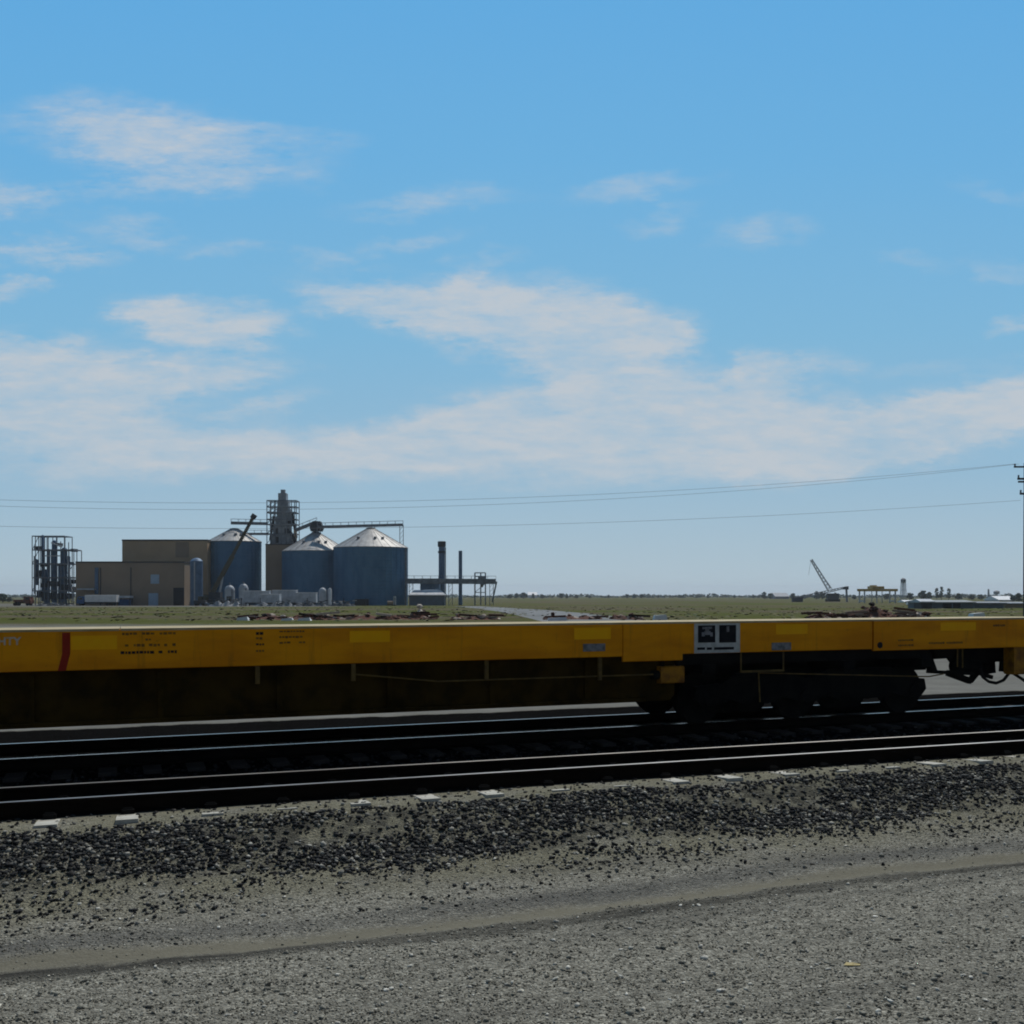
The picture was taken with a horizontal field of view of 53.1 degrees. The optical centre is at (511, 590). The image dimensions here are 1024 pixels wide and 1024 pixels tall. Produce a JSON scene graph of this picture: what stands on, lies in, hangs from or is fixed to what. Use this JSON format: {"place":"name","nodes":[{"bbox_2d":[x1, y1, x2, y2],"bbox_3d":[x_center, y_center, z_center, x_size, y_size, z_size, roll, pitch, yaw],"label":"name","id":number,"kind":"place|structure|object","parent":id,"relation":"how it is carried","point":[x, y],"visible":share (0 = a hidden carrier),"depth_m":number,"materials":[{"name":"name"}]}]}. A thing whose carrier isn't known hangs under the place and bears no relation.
{"place":"outdoors","nodes":[
{"label":"outdoors","id":0,"kind":"place"},
{"bbox_2d":[75,561,189,605],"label":"factory building","id":1,"kind":"structure","parent":0,"point":[154,583],"depth_m":328.00,"materials":[{"name":"brown metal"}]},
{"bbox_2d":[148,593,157,605],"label":"door","id":2,"kind":"structure","parent":1,"relation":"in","point":[152,597],"depth_m":327.81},
{"bbox_2d":[173,588,183,605],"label":"doorway","id":3,"kind":"structure","parent":1,"relation":"in","point":[178,593],"depth_m":327.89,"materials":[{"name":"metal"}]},
{"bbox_2d":[0,596,1023,1023],"bbox_3d":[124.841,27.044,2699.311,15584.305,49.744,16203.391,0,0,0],"label":"ground","id":4,"kind":"structure","parent":0,"point":[510,910],"depth_m":8.56,"materials":[{"name":"gravel"}]},
{"bbox_2d":[3,755,35,782],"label":"wooden tie","id":5,"kind":"object","parent":4,"relation":"on","point":[14,777],"visible":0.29,"depth_m":13.13,"materials":[{"name":"wood"}]},
{"bbox_2d":[13,596,33,605],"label":"pickup truck","id":6,"kind":"object","parent":4,"relation":"on","point":[28,600],"visible":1,"depth_m":322.05,"materials":[{"name":"red paint"}]},
{"bbox_2d":[33,795,68,827],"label":"railway tie","id":7,"kind":"object","parent":4,"relation":"on","point":[49,819],"visible":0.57,"depth_m":9.79,"materials":[{"name":"white concrete"}]},
{"bbox_2d":[36,602,73,605],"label":"scrap jumble","id":8,"kind":"object","parent":4,"relation":"on","point":[57,604],"visible":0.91,"depth_m":311.14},
{"bbox_2d":[32,535,81,604],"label":"process tower","id":9,"kind":"structure","parent":4,"relation":"on","point":[60,587],"depth_m":337.00,"materials":[{"name":"grey metal"}]},
{"bbox_2d":[51,753,77,779],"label":"wooden tie","id":10,"kind":"object","parent":4,"relation":"on","point":[60,774],"visible":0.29,"depth_m":13.34,"materials":[{"name":"wood"}]},
{"bbox_2d":[77,595,118,605],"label":"box truck","id":11,"kind":"object","parent":4,"relation":"on","point":[111,600],"visible":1,"depth_m":318.00,"materials":[{"name":"white paint"}]},
{"bbox_2d":[98,751,117,776],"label":"wooden tie","id":12,"kind":"object","parent":4,"relation":"on","point":[105,772],"visible":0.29,"depth_m":13.56,"materials":[{"name":"wood"}]},
{"bbox_2d":[118,596,132,605],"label":"canopy","id":13,"kind":"object","parent":4,"relation":"on","point":[124,602],"visible":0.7,"depth_m":323.40,"materials":[{"name":"metal"}]},
{"bbox_2d":[115,791,138,823],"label":"railway tie","id":14,"kind":"object","parent":4,"relation":"on","point":[131,817],"visible":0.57,"depth_m":9.94,"materials":[{"name":"white concrete"}]},
{"bbox_2d":[141,749,161,773],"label":"wooden tie","id":15,"kind":"object","parent":4,"relation":"on","point":[152,769],"visible":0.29,"depth_m":13.72,"materials":[{"name":"wood"}]},
{"bbox_2d":[122,539,210,593],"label":"factory building","id":16,"kind":"structure","parent":4,"relation":"on","point":[187,550],"depth_m":346.00,"materials":[{"name":"beige metal"}]},
{"bbox_2d":[180,747,205,771],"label":"wooden tie","id":17,"kind":"object","parent":4,"relation":"on","point":[194,766],"visible":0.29,"depth_m":13.95,"materials":[{"name":"wood"}]},
{"bbox_2d":[190,558,202,605],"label":"vertical tank","id":18,"kind":"object","parent":4,"relation":"on","point":[196,577],"visible":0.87,"depth_m":324.40,"materials":[{"name":"metal"}]},
{"bbox_2d":[199,787,223,816],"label":"railway tie","id":19,"kind":"object","parent":4,"relation":"on","point":[211,805],"visible":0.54,"depth_m":10.34,"materials":[{"name":"grey concrete"}]},
{"bbox_2d":[208,598,243,605],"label":"scrap jumble","id":20,"kind":"object","parent":4,"relation":"on","point":[226,603],"visible":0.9,"depth_m":299.22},
{"bbox_2d":[224,583,234,599],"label":"round tank","id":21,"kind":"object","parent":4,"relation":"on","point":[229,590],"visible":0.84,"depth_m":312.73,"materials":[{"name":"metal"}]},
{"bbox_2d":[203,513,256,605],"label":"mobile crane","id":22,"kind":"object","parent":4,"relation":"on","point":[211,595],"visible":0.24,"depth_m":318.40,"materials":[{"name":"metal"}]},
{"bbox_2d":[217,745,248,768],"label":"wooden tie","id":23,"kind":"object","parent":4,"relation":"on","point":[240,764],"visible":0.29,"depth_m":14.12,"materials":[{"name":"wood"}]},
{"bbox_2d":[210,529,261,604],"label":"grain silo","id":24,"kind":"object","parent":4,"relation":"on","point":[246,566],"visible":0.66,"depth_m":348.62,"materials":[{"name":"metal"}]},
{"bbox_2d":[239,581,248,605],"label":"round tank","id":25,"kind":"object","parent":4,"relation":"on","point":[243,587],"visible":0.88,"depth_m":312.72,"materials":[{"name":"metal"}]},
{"bbox_2d":[244,591,270,605],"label":"trailer","id":26,"kind":"object","parent":4,"relation":"on","point":[251,597],"visible":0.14,"depth_m":306.00,"materials":[{"name":"white paint"}]},
{"bbox_2d":[260,594,280,603],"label":"trailer","id":27,"kind":"object","parent":4,"relation":"on","point":[266,598],"visible":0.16,"depth_m":300.00,"materials":[{"name":"white paint"}]},
{"bbox_2d":[254,743,289,766],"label":"wooden tie","id":28,"kind":"object","parent":4,"relation":"on","point":[280,761],"visible":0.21,"depth_m":14.37,"materials":[{"name":"wood"}]},
{"bbox_2d":[255,600,295,605],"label":"scrap jumble","id":29,"kind":"object","parent":4,"relation":"on","point":[287,603],"visible":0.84,"depth_m":293.17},
{"bbox_2d":[265,544,291,593],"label":"elevator house","id":30,"kind":"structure","parent":4,"relation":"on","point":[273,567],"depth_m":352.00,"materials":[{"name":"brown metal"}]},
{"bbox_2d":[266,490,299,543],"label":"elevator tower","id":31,"kind":"structure","parent":30,"relation":"on","point":[285,518],"depth_m":356.20,"materials":[{"name":"metal"}]},
{"bbox_2d":[231,519,267,524],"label":"conveyor","id":32,"kind":"object","parent":31,"relation":"attached to","point":[246,523],"visible":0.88,"depth_m":355.50,"materials":[{"name":"grey metal"}]},
{"bbox_2d":[263,783,297,809],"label":"railway tie","id":33,"kind":"object","parent":4,"relation":"on","point":[281,800],"visible":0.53,"depth_m":10.59,"materials":[{"name":"grey concrete"}]},
{"bbox_2d":[272,590,297,604],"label":"trailer","id":34,"kind":"object","parent":4,"relation":"on","point":[286,595],"visible":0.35,"depth_m":312.00,"materials":[{"name":"white paint"}]},
{"bbox_2d":[233,611,344,619],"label":"debris heap","id":35,"kind":"object","parent":4,"relation":"on","point":[316,616],"visible":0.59,"depth_m":96.34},
{"bbox_2d":[295,592,317,603],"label":"trailer","id":36,"kind":"object","parent":4,"relation":"on","point":[302,597],"visible":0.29,"depth_m":309.00,"materials":[{"name":"white paint"}]},
{"bbox_2d":[281,532,337,602],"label":"grain silo","id":37,"kind":"object","parent":4,"relation":"on","point":[307,563],"visible":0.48,"depth_m":339.97,"materials":[{"name":"metal"}]},
{"bbox_2d":[309,521,323,531],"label":"spout head","id":38,"kind":"object","parent":37,"relation":"on","point":[313,526],"visible":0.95,"depth_m":348.50},
{"bbox_2d":[290,741,329,763],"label":"wooden tie","id":39,"kind":"object","parent":4,"relation":"on","point":[319,759],"visible":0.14,"depth_m":14.54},
{"bbox_2d":[292,600,328,605],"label":"scrap jumble","id":40,"kind":"object","parent":4,"relation":"on","point":[321,603],"visible":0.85,"depth_m":296.16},
{"bbox_2d":[318,588,327,604],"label":"vertical tank","id":41,"kind":"object","parent":4,"relation":"on","point":[322,594],"visible":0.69,"depth_m":315.05,"materials":[{"name":"metal"}]},
{"bbox_2d":[325,739,368,761],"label":"wooden tie","id":42,"kind":"object","parent":4,"relation":"on","point":[357,757],"visible":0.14,"depth_m":14.72,"materials":[{"name":"wood"}]},
{"bbox_2d":[326,779,370,806],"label":"railway tie","id":43,"kind":"object","parent":4,"relation":"on","point":[354,796],"visible":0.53,"depth_m":10.81,"materials":[{"name":"grey concrete"}]},
{"bbox_2d":[333,527,407,605],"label":"grain silo","id":44,"kind":"object","parent":4,"relation":"on","point":[370,564],"visible":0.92,"depth_m":331.77,"materials":[{"name":"metal"}]},
{"bbox_2d":[317,521,403,544],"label":"conveyor","id":45,"kind":"object","parent":44,"relation":"on","point":[359,525],"visible":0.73,"depth_m":345.55,"materials":[{"name":"grey metal"}]},
{"bbox_2d":[358,738,406,759],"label":"wooden tie","id":46,"kind":"object","parent":4,"relation":"on","point":[392,755],"visible":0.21,"depth_m":14.98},
{"bbox_2d":[333,611,438,619],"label":"debris heap","id":47,"kind":"object","parent":4,"relation":"on","point":[368,616],"visible":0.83,"depth_m":97.22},
{"bbox_2d":[387,776,440,801],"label":"railway tie","id":48,"kind":"object","parent":4,"relation":"on","point":[422,794],"visible":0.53,"depth_m":10.98,"materials":[{"name":"white concrete"}]},
{"bbox_2d":[393,736,444,756],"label":"wooden tie","id":49,"kind":"object","parent":4,"relation":"on","point":[430,752],"visible":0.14,"depth_m":15.17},
{"bbox_2d":[409,590,445,605],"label":"shed","id":50,"kind":"structure","parent":4,"relation":"on","point":[430,597],"depth_m":331.00,"materials":[{"name":"white paint"}]},
{"bbox_2d":[420,578,440,589],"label":"hopper house","id":51,"kind":"structure","parent":4,"relation":"on","point":[430,586],"depth_m":338.00,"materials":[{"name":"metal"}]},
{"bbox_2d":[438,541,445,604],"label":"exhaust stack","id":52,"kind":"object","parent":4,"relation":"on","point":[442,558],"visible":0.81,"depth_m":344.15,"materials":[{"name":"metal"}]},
{"bbox_2d":[406,576,496,604],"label":"conveyor","id":53,"kind":"object","parent":4,"relation":"on","point":[451,581],"visible":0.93,"depth_m":335.15,"materials":[{"name":"grey metal"}]},
{"bbox_2d":[425,734,480,754],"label":"wooden tie","id":54,"kind":"object","parent":4,"relation":"on","point":[468,750],"visible":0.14,"depth_m":15.36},
{"bbox_2d":[458,551,462,604],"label":"exhaust stack","id":55,"kind":"object","parent":4,"relation":"on","point":[460,600],"visible":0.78,"depth_m":344.46,"materials":[{"name":"metal"}]},
{"bbox_2d":[443,772,504,797],"bbox_3d":[-0.588,2.338,12.128,0.260,0.264,2.560,0,-4,-19],"label":"railway tie","id":56,"kind":"object","parent":4,"relation":"on","point":[483,788],"visible":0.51,"depth_m":11.19,"materials":[{"name":"white concrete"}]},
{"bbox_2d":[451,614,503,619],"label":"debris heap","id":57,"kind":"object","parent":4,"relation":"on","point":[477,617],"visible":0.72,"depth_m":96.11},
{"bbox_2d":[474,572,485,604],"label":"steel frame tower","id":58,"kind":"structure","parent":4,"relation":"on","point":[481,585],"depth_m":339.85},
{"bbox_2d":[456,732,515,752],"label":"wooden tie","id":59,"kind":"object","parent":4,"relation":"on","point":[503,748],"visible":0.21,"depth_m":15.56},
{"bbox_2d":[0,606,1017,620],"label":"field grass","id":60,"kind":"structure","parent":4,"relation":"on","point":[524,614],"depth_m":137.63,"materials":[{"name":"plant"}]},
{"bbox_2d":[0,740,1023,821],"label":"rail","id":61,"kind":"object","parent":4,"relation":"on","point":[101,805],"visible":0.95,"depth_m":11.35,"materials":[{"name":"metal"}]},
{"bbox_2d":[0,705,1023,772],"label":"rail","id":62,"kind":"object","parent":4,"relation":"on","point":[47,763],"visible":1,"depth_m":15.63,"materials":[{"name":"metal"}]},
{"bbox_2d":[0,617,1023,729],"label":"railcar","id":63,"kind":"object","parent":62,"relation":"on","point":[695,671],"visible":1,"depth_m":15.12,"materials":[{"name":"yellow paint"}]},
{"bbox_2d":[0,730,1023,801],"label":"rail","id":64,"kind":"object","parent":4,"relation":"on","point":[40,792],"visible":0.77,"depth_m":12.90,"materials":[{"name":"metal"}]},
{"bbox_2d":[0,695,1023,756],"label":"rail","id":65,"kind":"object","parent":4,"relation":"on","point":[92,745],"visible":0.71,"depth_m":16.83,"materials":[{"name":"metal"}]},
{"bbox_2d":[0,753,1023,829],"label":"shoulder chips","id":66,"kind":"object","parent":4,"relation":"on","point":[445,796],"visible":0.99,"depth_m":11.24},
{"bbox_2d":[0,760,1023,940],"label":"ballast stones","id":67,"kind":"object","parent":4,"relation":"on","point":[826,814],"visible":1,"depth_m":10.12,"materials":[{"name":"gravel"}]},
{"bbox_2d":[0,788,1023,1023],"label":"gravel stones","id":68,"kind":"object","parent":4,"relation":"on","point":[568,971],"visible":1,"depth_m":7.20,"materials":[{"name":"gravel"}]},
{"bbox_2d":[0,717,1023,820],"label":"crib stones","id":69,"kind":"object","parent":4,"relation":"on","point":[773,735],"visible":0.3,"depth_m":15.21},
{"bbox_2d":[7,593,1022,597],"bbox_3d":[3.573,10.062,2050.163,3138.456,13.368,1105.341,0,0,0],"label":"woods","id":70,"kind":"object","parent":4,"relation":"on","point":[667,596],"visible":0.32,"depth_m":1699.29,"materials":[{"name":"green plant"}]},
{"bbox_2d":[489,731,549,750],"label":"wooden tie","id":71,"kind":"object","parent":4,"relation":"on","point":[537,746],"visible":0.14,"depth_m":15.76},
{"bbox_2d":[501,769,569,791],"bbox_3d":[0.129,2.338,12.376,0.260,0.264,2.560,0,-4,-19],"label":"railway tie","id":72,"kind":"object","parent":4,"relation":"on","point":[547,783],"visible":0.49,"depth_m":11.54,"materials":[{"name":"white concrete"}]},
{"bbox_2d":[518,729,583,748],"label":"wooden tie","id":73,"kind":"object","parent":4,"relation":"on","point":[571,744],"visible":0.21,"depth_m":15.97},
{"bbox_2d":[543,612,608,619],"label":"debris heap","id":74,"kind":"object","parent":4,"relation":"on","point":[571,617],"visible":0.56,"depth_m":95.29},
{"bbox_2d":[555,766,630,786],"bbox_3d":[0.828,2.338,12.617,0.260,0.264,2.560,0,-4,-19],"label":"railway tie","id":75,"kind":"object","parent":4,"relation":"on","point":[607,779],"visible":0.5,"depth_m":11.79,"materials":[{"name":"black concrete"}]},
{"bbox_2d":[577,726,647,744],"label":"wooden tie","id":76,"kind":"object","parent":4,"relation":"on","point":[634,741],"visible":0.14,"depth_m":16.40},
{"bbox_2d":[609,613,649,619],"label":"debris heap","id":77,"kind":"object","parent":4,"relation":"on","point":[631,616],"visible":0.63,"depth_m":95.37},
{"bbox_2d":[607,725,678,742],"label":"wooden tie","id":78,"kind":"object","parent":4,"relation":"on","point":[665,739],"visible":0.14,"depth_m":16.56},
{"bbox_2d":[607,762,689,784],"bbox_3d":[1.530,2.338,12.859,0.260,0.264,2.560,0,-4,-19],"label":"railway tie","id":79,"kind":"object","parent":4,"relation":"on","point":[666,777],"visible":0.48,"depth_m":11.92,"materials":[{"name":"white concrete"}]},
{"bbox_2d":[655,760,743,780],"bbox_3d":[2.185,2.338,13.085,0.260,0.264,2.560,0,-4,-19],"label":"railway tie","id":80,"kind":"object","parent":4,"relation":"on","point":[718,773],"visible":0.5,"depth_m":12.08,"materials":[{"name":"white concrete"}]},
{"bbox_2d":[662,722,738,738],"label":"wooden tie","id":81,"kind":"object","parent":4,"relation":"on","point":[723,735],"visible":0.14,"depth_m":16.97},
{"bbox_2d":[706,757,799,776],"bbox_3d":[2.920,2.338,13.338,0.260,0.264,2.560,0,-4,-19],"label":"railway tie","id":82,"kind":"object","parent":4,"relation":"on","point":[771,769],"visible":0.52,"depth_m":12.49,"materials":[{"name":"white concrete"}]},
{"bbox_2d":[763,717,849,732],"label":"wooden tie","id":83,"kind":"object","parent":4,"relation":"on","point":[837,729],"visible":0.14,"depth_m":17.80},
{"bbox_2d":[792,586,848,601],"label":"stacker conveyor","id":84,"kind":"object","parent":4,"relation":"on","point":[801,598],"visible":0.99,"depth_m":559.25,"materials":[{"name":"grey metal"}]},
{"bbox_2d":[809,559,839,601],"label":"crawler crane","id":85,"kind":"object","parent":4,"relation":"on","point":[832,597],"visible":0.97,"depth_m":599.04,"materials":[{"name":"metal"}]},
{"bbox_2d":[801,610,878,618],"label":"debris heap","id":86,"kind":"object","parent":4,"relation":"on","point":[856,614],"visible":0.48,"depth_m":96.22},
{"bbox_2d":[814,714,902,728],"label":"wooden tie","id":87,"kind":"object","parent":4,"relation":"on","point":[885,725],"visible":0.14,"depth_m":18.19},
{"bbox_2d":[857,585,897,602],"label":"gantry crane","id":88,"kind":"object","parent":4,"relation":"on","point":[871,588],"visible":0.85,"depth_m":480.08,"materials":[{"name":"metal"}]},
{"bbox_2d":[856,602,930,617],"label":"debris heap","id":89,"kind":"object","parent":4,"relation":"on","point":[873,610],"visible":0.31,"depth_m":98.16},
{"bbox_2d":[840,749,946,766],"bbox_3d":[4.964,2.338,14.044,0.260,0.264,2.560,0,-4,-19],"label":"railway tie","id":90,"kind":"object","parent":4,"relation":"on","point":[920,759],"visible":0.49,"depth_m":13.09,"materials":[{"name":"white concrete"}]},
{"bbox_2d":[900,578,906,599],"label":"water tower","id":91,"kind":"structure","parent":4,"relation":"on","point":[903,581],"depth_m":559.37,"materials":[{"name":"grey metal"}]},
{"bbox_2d":[859,712,951,726],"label":"wooden tie","id":92,"kind":"object","parent":4,"relation":"on","point":[936,723],"visible":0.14,"depth_m":18.59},
{"bbox_2d":[890,609,932,617],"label":"debris heap","id":93,"kind":"object","parent":4,"relation":"on","point":[900,613],"visible":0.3,"depth_m":96.30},
{"bbox_2d":[911,599,934,608],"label":"warehouse","id":94,"kind":"structure","parent":4,"relation":"on","point":[922,603],"depth_m":210.05,"materials":[{"name":"metal"}]},
{"bbox_2d":[883,746,993,763],"bbox_3d":[5.663,2.338,14.285,0.260,0.264,2.560,0,-4,-19],"label":"railway tie","id":95,"kind":"object","parent":4,"relation":"on","point":[964,755],"visible":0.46,"depth_m":13.29,"materials":[{"name":"white concrete"}]},
{"bbox_2d":[905,600,975,608],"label":"warehouse","id":96,"kind":"structure","parent":4,"relation":"on","point":[955,604],"depth_m":215.00,"materials":[{"name":"metal"}]},
{"bbox_2d":[908,709,999,723],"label":"wooden tie","id":97,"kind":"object","parent":4,"relation":"on","point":[989,721],"visible":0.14,"depth_m":18.95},
{"bbox_2d":[927,708,1022,721],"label":"wooden tie","id":98,"kind":"object","parent":4,"relation":"on","point":[1003,718],"visible":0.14,"depth_m":19.24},
{"bbox_2d":[973,602,1006,607],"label":"warehouse","id":99,"kind":"structure","parent":4,"relation":"on","point":[988,605],"depth_m":222.00,"materials":[{"name":"grey metal"}]},
{"bbox_2d":[983,596,1015,600],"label":"warehouse","id":100,"kind":"structure","parent":4,"relation":"on","point":[998,598],"depth_m":645.85,"materials":[{"name":"white paint"}]},
{"bbox_2d":[1004,602,1022,607],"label":"warehouse","id":101,"kind":"structure","parent":4,"relation":"on","point":[1014,605],"depth_m":228.00,"materials":[{"name":"grey metal"}]},
{"bbox_2d":[1014,464,1023,616],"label":"utility pole","id":102,"kind":"object","parent":4,"relation":"on","point":[1018,478],"visible":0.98,"depth_m":85.96,"materials":[{"name":"grey wood"}]},
{"bbox_2d":[7,464,1013,509],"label":"power wire","id":103,"kind":"object","parent":102,"relation":"attached to","point":[460,505],"visible":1,"depth_m":84.24,"materials":[{"name":"metal"}]},
{"bbox_2d":[17,464,1009,502],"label":"power wire","id":104,"kind":"object","parent":102,"relation":"attached to","point":[520,497],"visible":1,"depth_m":84.57,"materials":[{"name":"metal"}]},
{"bbox_2d":[0,0,1023,595],"label":"sky","id":105,"kind":"structure","parent":0,"point":[337,255],"materials":[{"name":"blue"}]},
{"bbox_2d":[454,606,633,621],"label":"field road","id":106,"kind":"structure","parent":0,"point":[535,615],"depth_m":132.63,"materials":[{"name":"gravel"}]},
{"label":"utility pole","id":107,"kind":"object","parent":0,"visible":0},
{"bbox_2d":[4,500,1019,528],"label":"power wire","id":108,"kind":"object","parent":107,"relation":"attached to","point":[444,526],"visible":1,"depth_m":84.21,"materials":[{"name":"metal"}]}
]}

